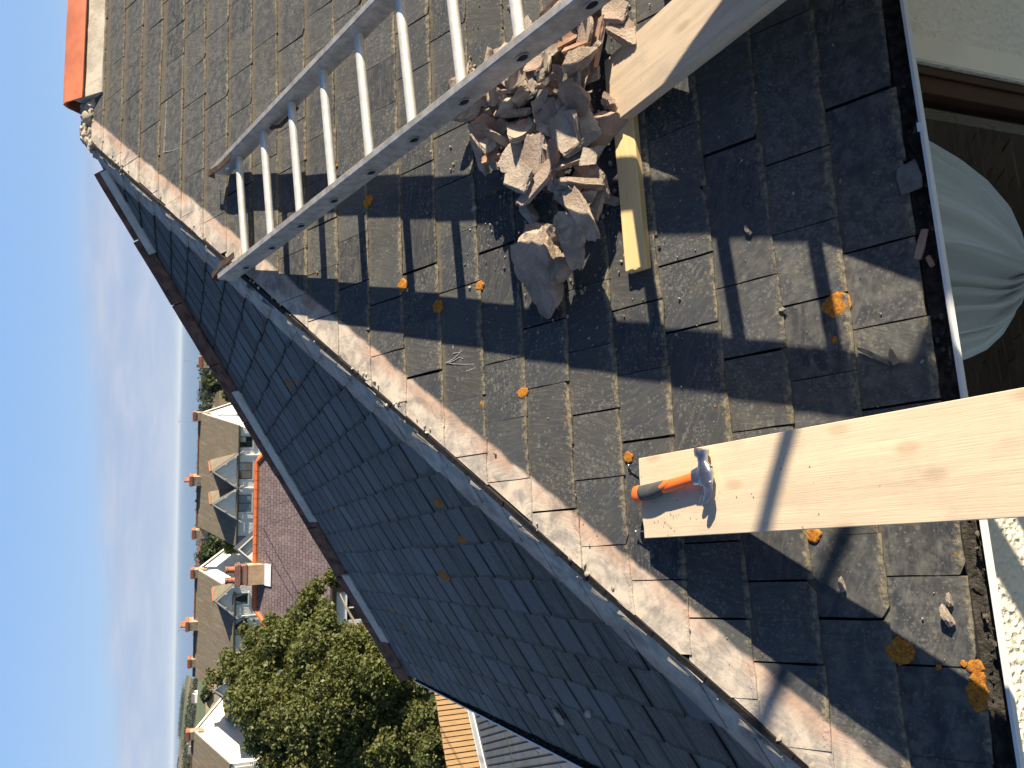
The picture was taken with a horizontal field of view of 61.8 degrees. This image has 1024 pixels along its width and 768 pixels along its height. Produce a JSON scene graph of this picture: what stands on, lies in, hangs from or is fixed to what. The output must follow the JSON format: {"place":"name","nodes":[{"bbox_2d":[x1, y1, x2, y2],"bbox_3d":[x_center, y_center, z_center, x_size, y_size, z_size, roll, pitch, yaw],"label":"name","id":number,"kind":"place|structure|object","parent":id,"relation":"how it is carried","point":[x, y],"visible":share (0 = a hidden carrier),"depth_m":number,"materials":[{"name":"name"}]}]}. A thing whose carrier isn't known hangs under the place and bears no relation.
{"place":"outdoors","nodes":[
{"label":"outdoors","id":0,"kind":"place"},
{"bbox_2d":[0,0,181,767],"label":"sky","id":1,"kind":"structure","parent":0,"point":[90,339],"materials":[{"name":"blue"}]},
{"bbox_2d":[173,324,201,767],"bbox_3d":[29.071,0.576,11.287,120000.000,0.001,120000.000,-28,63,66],"label":"sea","id":2,"kind":"structure","parent":0,"point":[188,444],"depth_m":3572.81,"materials":[{"name":"blue"}]},
{"bbox_2d":[196,681,209,725],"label":"field","id":3,"kind":"structure","parent":0,"point":[200,714],"depth_m":645.92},
{"bbox_2d":[177,390,443,767],"bbox_3d":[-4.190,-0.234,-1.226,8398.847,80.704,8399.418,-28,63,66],"label":"ground","id":4,"kind":"structure","parent":0,"point":[219,400],"depth_m":1629.33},
{"bbox_2d":[177,354,215,767],"bbox_3d":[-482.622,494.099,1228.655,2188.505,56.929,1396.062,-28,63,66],"label":"woodland","id":5,"kind":"object","parent":4,"relation":"on","point":[207,398],"visible":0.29,"depth_m":867.68,"materials":[{"name":"plant"}]},
{"bbox_2d":[199,687,212,703],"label":"tree","id":6,"kind":"object","parent":4,"relation":"on","point":[205,695],"visible":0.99,"depth_m":113.70,"materials":[{"name":"green plant"}]},
{"bbox_2d":[205,691,214,714],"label":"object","id":7,"kind":"object","parent":4,"relation":"on","point":[209,705],"visible":0.22,"depth_m":134.22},
{"bbox_2d":[197,534,224,564],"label":"tree","id":8,"kind":"object","parent":4,"relation":"on","point":[213,547],"visible":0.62,"depth_m":110.47,"materials":[{"name":"green plant"}]},
{"bbox_2d":[201,371,221,393],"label":"tree","id":9,"kind":"object","parent":4,"relation":"on","point":[210,383],"visible":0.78,"depth_m":98.10,"materials":[{"name":"green plant"}]},
{"bbox_2d":[178,403,260,554],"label":"gabled house","id":10,"kind":"structure","parent":4,"relation":"on","point":[228,453],"depth_m":75.06,"materials":[{"name":"brown tile"}]},
{"bbox_2d":[238,493,252,512],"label":"window","id":11,"kind":"structure","parent":10,"relation":"in","point":[244,505],"depth_m":74.31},
{"bbox_2d":[239,461,253,479],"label":"window","id":12,"kind":"structure","parent":10,"relation":"in","point":[245,469],"depth_m":74.01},
{"bbox_2d":[240,435,253,448],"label":"window","id":13,"kind":"structure","parent":10,"relation":"in","point":[246,441],"depth_m":73.75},
{"bbox_2d":[186,698,259,767],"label":"gabled house","id":14,"kind":"structure","parent":4,"relation":"on","point":[215,737],"depth_m":80.77,"materials":[{"name":"paint"}]},
{"bbox_2d":[223,540,237,555],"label":"tree","id":15,"kind":"object","parent":4,"relation":"on","point":[229,548],"visible":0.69,"depth_m":78.43,"materials":[{"name":"green plant"}]},
{"bbox_2d":[178,549,283,702],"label":"gabled house","id":16,"kind":"structure","parent":4,"relation":"on","point":[222,610],"depth_m":78.15,"materials":[{"name":"brown tile"}]},
{"bbox_2d":[231,616,248,635],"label":"window","id":17,"kind":"structure","parent":16,"relation":"in","point":[237,621],"depth_m":75.39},
{"bbox_2d":[232,592,248,605],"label":"window","id":18,"kind":"structure","parent":16,"relation":"in","point":[242,598],"depth_m":75.19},
{"bbox_2d":[234,531,252,562],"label":"outbuilding","id":19,"kind":"structure","parent":4,"relation":"on","point":[244,547],"depth_m":62.22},
{"bbox_2d":[225,453,364,692],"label":"hipped house","id":20,"kind":"structure","parent":4,"relation":"on","point":[289,561],"depth_m":40.29,"materials":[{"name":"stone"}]},
{"bbox_2d":[336,592,361,623],"bbox_3d":[-7.123,10.219,39.173,0.160,1.820,1.488,-1,88,69],"label":"window","id":21,"kind":"structure","parent":20,"relation":"in","point":[340,608],"depth_m":38.96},
{"bbox_2d":[202,567,446,767],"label":"garden tree","id":22,"kind":"object","parent":4,"relation":"on","point":[314,706],"visible":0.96,"depth_m":25.45,"materials":[{"name":"green plant"}]},
{"bbox_2d":[381,752,406,767],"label":"shrub","id":23,"kind":"object","parent":4,"relation":"on","point":[400,764],"visible":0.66,"depth_m":25.25,"materials":[{"name":"green plant"}]},
{"bbox_2d":[403,720,442,767],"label":"shrub","id":24,"kind":"object","parent":4,"relation":"on","point":[427,742],"visible":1,"depth_m":25.01,"materials":[{"name":"green plant"}]},
{"bbox_2d":[434,692,479,767],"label":"board fence","id":25,"kind":"object","parent":4,"relation":"on","point":[459,747],"visible":0.34,"depth_m":24.84,"materials":[{"name":"wood"}]},
{"bbox_2d":[467,710,577,767],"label":"shed","id":26,"kind":"structure","parent":4,"relation":"on","point":[497,746],"depth_m":20.26,"materials":[{"name":"grey metal"}]},
{"bbox_2d":[63,0,1023,767],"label":"house","id":27,"kind":"structure","parent":4,"relation":"on","point":[387,400],"depth_m":2.69,"materials":[{"name":"stone"}]},
{"bbox_2d":[208,0,610,281],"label":"ladder","id":28,"kind":"object","parent":27,"relation":"on","point":[550,27],"visible":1,"depth_m":3.06,"materials":[{"name":"metal"}]},
{"bbox_2d":[420,681,599,767],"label":"gutter moss","id":29,"kind":"object","parent":27,"relation":"on","point":[517,730],"visible":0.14,"depth_m":4.66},
{"bbox_2d":[518,202,539,223],"bbox_3d":[0.053,-0.585,2.879,0.045,0.041,0.116,-37,62,29],"label":"mortar chip","id":30,"kind":"object","parent":27,"relation":"on","point":[529,213],"visible":0.71,"depth_m":2.86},
{"bbox_2d":[510,224,563,318],"bbox_3d":[0.096,-0.368,2.757,0.205,0.126,0.306,3,86,37],"label":"mortar lump","id":31,"kind":"object","parent":27,"relation":"on","point":[535,251],"visible":0.82,"depth_m":2.73,"materials":[{"name":"concrete"}]},
{"bbox_2d":[524,222,558,241],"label":"mortar lump","id":32,"kind":"object","parent":27,"relation":"on","point":[549,229],"visible":0.45,"depth_m":2.74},
{"bbox_2d":[546,253,573,287],"bbox_3d":[0.155,-0.355,2.669,0.084,0.061,0.126,37,108,61],"label":"mortar lump","id":33,"kind":"object","parent":27,"relation":"on","point":[561,271],"visible":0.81,"depth_m":2.65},
{"bbox_2d":[199,3,944,703],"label":"mortar crumbs","id":34,"kind":"object","parent":27,"relation":"on","point":[473,209],"visible":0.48,"depth_m":2.73,"materials":[{"name":"concrete"}]},
{"label":"mortar strip","id":35,"kind":"object","parent":34,"relation":"on","visible":0},
{"label":"mortar slab","id":36,"kind":"object","parent":35,"relation":"on","visible":0},
{"bbox_2d":[511,76,537,108],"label":"mortar lump","id":37,"kind":"object","parent":36,"relation":"on","point":[523,92],"visible":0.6,"depth_m":2.78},
{"bbox_2d":[504,66,525,90],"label":"mortar slab","id":38,"kind":"object","parent":37,"relation":"on","point":[513,80],"depth_m":2.82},
{"bbox_2d":[511,79,524,91],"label":"mortar slab","id":39,"kind":"object","parent":37,"relation":"on","point":[516,87],"depth_m":2.80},
{"bbox_2d":[502,88,515,93],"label":"mortar strip","id":40,"kind":"object","parent":39,"relation":"on","point":[505,91],"visible":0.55,"depth_m":2.85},
{"bbox_2d":[486,86,507,106],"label":"mortar lump","id":41,"kind":"object","parent":40,"relation":"on","point":[496,96],"visible":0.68,"depth_m":2.87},
{"bbox_2d":[572,163,609,198],"bbox_3d":[0.245,-0.648,2.636,0.183,0.024,0.064,46,142,19],"label":"mortar strip","id":42,"kind":"object","parent":27,"relation":"on","point":[593,171],"visible":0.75,"depth_m":2.62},
{"bbox_2d":[557,177,603,189],"bbox_3d":[0.210,-0.613,2.598,0.028,0.151,0.040,-73,16,53],"label":"mortar strip","id":43,"kind":"object","parent":42,"relation":"on","point":[590,183],"visible":1,"depth_m":2.59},
{"bbox_2d":[572,145,603,191],"bbox_3d":[0.222,-0.669,2.666,0.209,0.028,0.074,-63,37,35],"label":"mortar strip","id":44,"kind":"object","parent":42,"relation":"on","point":[599,148],"visible":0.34,"depth_m":2.63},
{"bbox_2d":[552,152,580,170],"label":"mortar slab","id":45,"kind":"object","parent":44,"relation":"on","point":[565,162],"depth_m":2.65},
{"bbox_2d":[579,147,597,165],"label":"mortar slab","id":46,"kind":"object","parent":44,"relation":"on","point":[589,156],"depth_m":2.60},
{"bbox_2d":[590,191,604,219],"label":"mortar slab","id":47,"kind":"object","parent":42,"relation":"on","point":[597,203],"depth_m":2.62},
{"bbox_2d":[557,183,594,211],"bbox_3d":[0.197,-0.574,2.627,0.025,0.156,0.079,-55,18,-11],"label":"mortar slab","id":48,"kind":"object","parent":47,"relation":"on","point":[561,187],"depth_m":2.62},
{"bbox_2d":[554,190,565,208],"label":"mortar lump","id":49,"kind":"object","parent":48,"relation":"on","point":[558,196],"visible":0.48,"depth_m":2.64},
{"bbox_2d":[565,190,596,210],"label":"mortar slab","id":50,"kind":"object","parent":47,"relation":"on","point":[589,196],"depth_m":2.60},
{"bbox_2d":[562,184,600,240],"bbox_3d":[0.207,-0.503,2.559,0.064,0.028,0.219,-32,64,25],"label":"mortar strip","id":51,"kind":"object","parent":50,"relation":"on","point":[576,205],"visible":1,"depth_m":2.55,"materials":[{"name":"concrete"}]},
{"bbox_2d":[553,211,585,269],"bbox_3d":[0.180,-0.440,2.583,0.113,0.064,0.206,-34,63,24],"label":"mortar lump","id":52,"kind":"object","parent":51,"relation":"on","point":[569,231],"visible":0.95,"depth_m":2.56,"materials":[{"name":"concrete"}]},
{"bbox_2d":[604,195,619,206],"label":"mortar strip","id":53,"kind":"object","parent":27,"relation":"on","point":[614,201],"visible":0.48,"depth_m":2.67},
{"bbox_2d":[614,115,650,273],"bbox_3d":[0.365,-0.646,2.642,0.079,0.064,0.623,-28,63,66],"label":"timber batten","id":54,"kind":"object","parent":27,"relation":"on","point":[632,202],"visible":0.73,"depth_m":2.61,"materials":[{"name":"wood"}]},
{"bbox_2d":[585,110,626,147],"bbox_3d":[0.281,-0.796,2.677,0.176,0.116,0.060,-23,18,28],"label":"mortar lump","id":55,"kind":"object","parent":54,"relation":"on","point":[611,124],"visible":0.5,"depth_m":2.65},
{"bbox_2d":[560,109,580,140],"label":"mortar slab","id":56,"kind":"object","parent":55,"relation":"on","point":[571,116],"depth_m":2.61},
{"bbox_2d":[547,105,601,157],"bbox_3d":[0.189,-0.789,2.640,0.151,0.041,0.163,-29,65,16],"label":"mortar slab","id":57,"kind":"object","parent":56,"relation":"on","point":[563,137],"depth_m":2.63,"materials":[{"name":"concrete"}]},
{"bbox_2d":[536,122,550,137],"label":"mortar strip","id":58,"kind":"object","parent":57,"relation":"on","point":[541,127],"visible":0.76,"depth_m":2.72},
{"bbox_2d":[605,0,785,119],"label":"scaffold board","id":59,"kind":"object","parent":27,"relation":"on","point":[678,41],"visible":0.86,"depth_m":2.42,"materials":[{"name":"brown wood"}]},
{"bbox_2d":[600,91,617,111],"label":"mortar lump","id":60,"kind":"object","parent":59,"relation":"on","point":[608,102],"visible":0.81,"depth_m":2.66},
{"bbox_2d":[605,15,636,45],"bbox_3d":[0.354,-1.076,2.616,0.078,0.039,0.138,-48,56,7],"label":"mortar lump","id":61,"kind":"object","parent":59,"relation":"on","point":[624,34],"visible":0.9,"depth_m":2.61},
{"bbox_2d":[590,14,605,70],"bbox_3d":[0.264,-1.063,2.671,0.057,0.028,0.172,28,111,53],"label":"clay shard","id":62,"kind":"object","parent":61,"relation":"on","point":[599,28],"visible":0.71,"depth_m":2.66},
{"bbox_2d":[576,16,593,46],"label":"mortar slab","id":63,"kind":"object","parent":62,"relation":"on","point":[585,31],"depth_m":2.65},
{"bbox_2d":[562,41,590,54],"bbox_3d":[0.203,-1.053,2.675,0.110,0.018,0.037,-8,41,33],"label":"clay shard","id":64,"kind":"object","parent":63,"relation":"on","point":[565,50],"visible":0.83,"depth_m":2.67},
{"bbox_2d":[586,65,600,83],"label":"mortar slab","id":65,"kind":"object","parent":62,"relation":"on","point":[594,75],"depth_m":2.68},
{"bbox_2d":[590,39,601,47],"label":"mortar slab","id":66,"kind":"object","parent":62,"relation":"on","point":[597,43],"depth_m":2.64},
{"bbox_2d":[561,46,598,75],"bbox_3d":[0.212,-1.004,2.627,0.131,0.037,0.074,-27,62,34],"label":"mortar lump","id":67,"kind":"object","parent":66,"relation":"on","point":[577,59],"visible":1,"depth_m":2.62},
{"bbox_2d":[581,61,591,88],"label":"mortar slab","id":68,"kind":"object","parent":66,"relation":"on","point":[585,72],"depth_m":2.69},
{"bbox_2d":[537,67,557,94],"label":"mortar slab","id":69,"kind":"object","parent":68,"relation":"on","point":[549,86],"depth_m":2.77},
{"bbox_2d":[536,68,546,82],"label":"mortar lump","id":70,"kind":"object","parent":69,"relation":"on","point":[541,77],"visible":0.89,"depth_m":2.76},
{"bbox_2d":[556,53,566,66],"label":"mortar strip","id":71,"kind":"object","parent":68,"relation":"on","point":[560,63],"visible":0.06,"depth_m":2.79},
{"bbox_2d":[551,42,561,66],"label":"mortar strip","id":72,"kind":"object","parent":71,"relation":"on","point":[555,58],"visible":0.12,"depth_m":2.79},
{"bbox_2d":[538,44,552,74],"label":"mortar slab","id":73,"kind":"object","parent":72,"relation":"on","point":[548,66],"depth_m":2.73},
{"bbox_2d":[541,52,549,68],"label":"mortar slab","id":74,"kind":"object","parent":73,"relation":"on","point":[545,55],"depth_m":2.75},
{"bbox_2d":[523,56,542,71],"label":"mortar slab","id":75,"kind":"object","parent":74,"relation":"on","point":[535,64],"depth_m":2.77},
{"bbox_2d":[601,0,628,23],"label":"mortar slab","id":76,"kind":"object","parent":61,"relation":"on","point":[614,11],"depth_m":2.62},
{"bbox_2d":[627,387,1023,537],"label":"scaffold board","id":77,"kind":"object","parent":27,"relation":"on","point":[957,460],"visible":0.95,"depth_m":1.82,"materials":[{"name":"brown wood"}]},
{"bbox_2d":[631,448,713,503],"bbox_3d":[0.429,0.260,2.318,0.333,0.072,0.148,-28,63,66],"label":"claw hammer","id":78,"kind":"object","parent":77,"relation":"on","point":[701,474],"visible":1,"depth_m":2.24,"materials":[{"name":"orange plastic"}]},
{"bbox_2d":[857,346,889,365],"bbox_3d":[0.899,-0.071,2.129,0.096,0.008,0.012,37,107,36],"label":"mortar chip","id":79,"kind":"object","parent":27,"relation":"on","point":[871,354],"visible":1,"depth_m":2.13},
{"bbox_2d":[888,348,898,364],"bbox_3d":[0.933,-0.068,2.096,0.017,0.016,0.044,-18,72,36],"label":"mortar chip","id":80,"kind":"object","parent":27,"relation":"on","point":[893,358],"visible":1,"depth_m":2.09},
{"bbox_2d":[896,159,922,194],"bbox_3d":[0.986,-0.513,2.122,0.060,0.025,0.077,-28,63,66],"label":"gutter fragment","id":81,"kind":"object","parent":27,"relation":"on","point":[909,179],"visible":1,"depth_m":2.12,"materials":[{"name":"grey stone"}]},
{"bbox_2d":[914,229,928,259],"bbox_3d":[0.998,-0.341,2.085,0.020,0.013,0.075,39,125,64],"label":"gutter fragment","id":82,"kind":"object","parent":27,"relation":"on","point":[921,245],"visible":1,"depth_m":2.08,"materials":[{"name":"ceramic"}]},
{"bbox_2d":[939,603,955,627],"bbox_3d":[0.994,0.530,1.957,0.021,0.019,0.053,-31,65,32],"label":"mortar chip","id":83,"kind":"object","parent":27,"relation":"on","point":[947,617],"visible":1,"depth_m":1.95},
{"bbox_2d":[901,64,1002,662],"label":"gutter crumbs","id":84,"kind":"object","parent":27,"relation":"on","point":[977,533],"visible":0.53,"depth_m":2.05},
{"bbox_2d":[917,64,1023,125],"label":"window","id":85,"kind":"structure","parent":27,"relation":"in","point":[944,90],"depth_m":2.42,"materials":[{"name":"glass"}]},
{"bbox_2d":[929,141,1023,359],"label":"net curtain","id":86,"kind":"object","parent":27,"relation":"hanging from","point":[983,239],"visible":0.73,"depth_m":2.42,"materials":[{"name":"white fabric"}]},
{"bbox_2d":[495,95,516,116],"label":"mortar lump","id":87,"kind":"object","parent":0,"point":[506,104],"visible":0.73,"depth_m":2.83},
{"bbox_2d":[557,30,577,49],"bbox_3d":[0.173,-1.093,2.712,0.040,0.078,0.017,70,-167,17],"label":"clay shard","id":88,"kind":"object","parent":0,"point":[570,37],"visible":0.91,"depth_m":2.71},
{"label":"mortar slab","id":89,"kind":"object","parent":88,"relation":"on","visible":0},
{"bbox_2d":[544,43,561,55],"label":"mortar slab","id":90,"kind":"object","parent":89,"relation":"on","point":[554,49],"depth_m":2.74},
{"label":"mortar lump","id":91,"kind":"object","parent":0,"visible":0},
{"bbox_2d":[531,95,556,125],"bbox_3d":[0.115,-0.865,2.740,0.039,0.095,0.127,-33,-68,-73],"label":"mortar slab","id":92,"kind":"object","parent":91,"relation":"on","point":[546,113],"depth_m":2.74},
{"bbox_2d":[535,89,548,101],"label":"mortar slab","id":93,"kind":"object","parent":92,"relation":"on","point":[543,92],"depth_m":2.73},
{"bbox_2d":[527,78,538,95],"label":"mortar slab","id":94,"kind":"object","parent":93,"relation":"on","point":[532,83],"depth_m":2.77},
{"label":"mortar slab","id":95,"kind":"object","parent":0,"visible":0},
{"bbox_2d":[557,155,564,178],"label":"mortar slab","id":96,"kind":"structure","parent":95,"relation":"on","point":[560,173],"depth_m":2.67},
{"bbox_2d":[545,138,560,184],"bbox_3d":[0.126,-0.688,2.679,0.077,0.032,0.153,45,138,47],"label":"clay shard","id":97,"kind":"object","parent":96,"relation":"on","point":[553,153],"visible":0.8,"depth_m":2.66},
{"bbox_2d":[516,159,551,205],"bbox_3d":[0.082,-0.642,2.708,0.215,0.017,0.057,-46,61,25],"label":"mortar slab","id":98,"kind":"object","parent":97,"relation":"on","point":[541,179],"depth_m":2.70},
{"bbox_2d":[503,156,532,193],"bbox_3d":[0.018,-0.671,2.743,0.135,0.028,0.102,40,102,42],"label":"mortar slab","id":99,"kind":"object","parent":98,"relation":"on","point":[518,176],"depth_m":2.73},
{"bbox_2d":[547,178,558,192],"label":"mortar slab","id":100,"kind":"object","parent":96,"relation":"on","point":[552,188],"depth_m":2.68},
{"label":"mortar lump","id":101,"kind":"object","parent":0,"visible":0},
{"bbox_2d":[563,69,581,85],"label":"mortar slab","id":102,"kind":"object","parent":101,"relation":"on","point":[577,78],"depth_m":2.64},
{"bbox_2d":[556,78,590,116],"bbox_3d":[0.193,-0.884,2.623,0.091,0.056,0.135,-26,67,21],"label":"mortar lump","id":103,"kind":"object","parent":102,"relation":"on","point":[572,94],"visible":0.99,"depth_m":2.61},
{"label":"clay shard","id":104,"kind":"object","parent":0,"visible":0},
{"bbox_2d":[495,117,507,133],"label":"mortar slab","id":105,"kind":"object","parent":104,"relation":"on","point":[500,123],"depth_m":2.85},
{"bbox_2d":[486,142,500,153],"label":"mortar slab","id":106,"kind":"object","parent":105,"relation":"on","point":[497,147],"depth_m":2.87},
{"bbox_2d":[469,134,489,175],"bbox_3d":[-0.112,-0.778,2.900,0.046,0.020,0.151,23,141,45],"label":"mortar strip","id":107,"kind":"object","parent":106,"relation":"on","point":[478,150],"visible":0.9,"depth_m":2.89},
{"bbox_2d":[470,113,499,132],"bbox_3d":[-0.072,-0.869,2.900,0.070,0.130,0.027,-55,-1,-2],"label":"clay shard","id":108,"kind":"object","parent":106,"relation":"on","point":[489,120],"visible":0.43,"depth_m":2.89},
{"bbox_2d":[478,136,496,152],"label":"mortar slab","id":109,"kind":"object","parent":106,"relation":"on","point":[487,144],"depth_m":2.87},
{"bbox_2d":[467,120,493,142],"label":"mortar slab","id":110,"kind":"object","parent":109,"relation":"on","point":[474,128],"depth_m":2.89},
{"label":"mortar slab","id":111,"kind":"object","parent":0,"visible":0},
{"bbox_2d":[552,64,563,82],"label":"mortar slab","id":112,"kind":"object","parent":111,"relation":"on","point":[557,69],"depth_m":2.70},
{"label":"mortar slab","id":113,"kind":"object","parent":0,"visible":0},
{"bbox_2d":[520,132,546,178],"bbox_3d":[0.065,-0.717,2.732,0.103,0.034,0.170,12,102,32],"label":"mortar slab","id":114,"kind":"object","parent":113,"relation":"on","point":[533,155],"depth_m":2.72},
{"bbox_2d":[533,126,551,142],"bbox_3d":[0.111,-0.798,2.735,0.136,0.018,0.048,41,112,31],"label":"mortar strip","id":115,"kind":"object","parent":113,"relation":"on","point":[535,131],"visible":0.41,"depth_m":2.74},
{"label":"mortar strip","id":116,"kind":"object","parent":115,"relation":"on","visible":0},
{"bbox_2d":[514,118,534,140],"bbox_3d":[0.051,-0.794,2.784,0.078,0.033,0.154,-32,77,21],"label":"clay shard","id":117,"kind":"object","parent":116,"relation":"on","point":[524,121],"visible":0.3,"depth_m":2.79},
{"bbox_2d":[496,141,523,172],"bbox_3d":[0.012,-0.735,2.785,0.127,0.045,0.116,-48,67,12],"label":"mortar lump","id":118,"kind":"object","parent":117,"relation":"on","point":[511,152],"visible":0.65,"depth_m":2.77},
{"bbox_2d":[506,116,535,143],"bbox_3d":[0.028,-0.832,2.783,0.040,0.099,0.168,71,-177,-39],"label":"mortar slab","id":119,"kind":"object","parent":117,"relation":"on","point":[516,134],"depth_m":2.75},
{"bbox_2d":[500,107,531,117],"bbox_3d":[0.014,-0.888,2.804,0.014,0.106,0.032,72,-165,-61],"label":"mortar strip","id":120,"kind":"object","parent":119,"relation":"on","point":[519,112],"visible":0.98,"depth_m":2.80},
{"label":"mortar slab","id":121,"kind":"object","parent":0,"visible":0},
{"bbox_2d":[481,150,501,165],"bbox_3d":[-0.066,-0.751,2.851,0.055,0.077,0.020,63,178,39],"label":"clay shard","id":122,"kind":"object","parent":121,"relation":"on","point":[493,155],"visible":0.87,"depth_m":2.85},
{"bbox_2d":[483,128,510,147],"bbox_3d":[-0.039,-0.808,2.825,0.031,0.118,0.019,-58,21,12],"label":"mortar strip","id":123,"kind":"object","parent":121,"relation":"on","point":[501,140],"visible":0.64,"depth_m":2.81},
{"label":"mortar lump","id":124,"kind":"object","parent":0,"visible":0},
{"bbox_2d":[475,83,514,110],"bbox_3d":[-0.033,-0.990,2.933,0.111,0.189,0.045,49,179,12],"label":"mortar slab","id":125,"kind":"object","parent":124,"relation":"on","point":[484,103],"depth_m":2.93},
{"bbox_2d":[452,103,480,121],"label":"mortar slab","id":126,"kind":"object","parent":125,"relation":"on","point":[473,113],"depth_m":2.90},
{"bbox_2d":[458,106,490,123],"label":"mortar slab","id":127,"kind":"object","parent":126,"relation":"on","point":[482,110],"depth_m":2.92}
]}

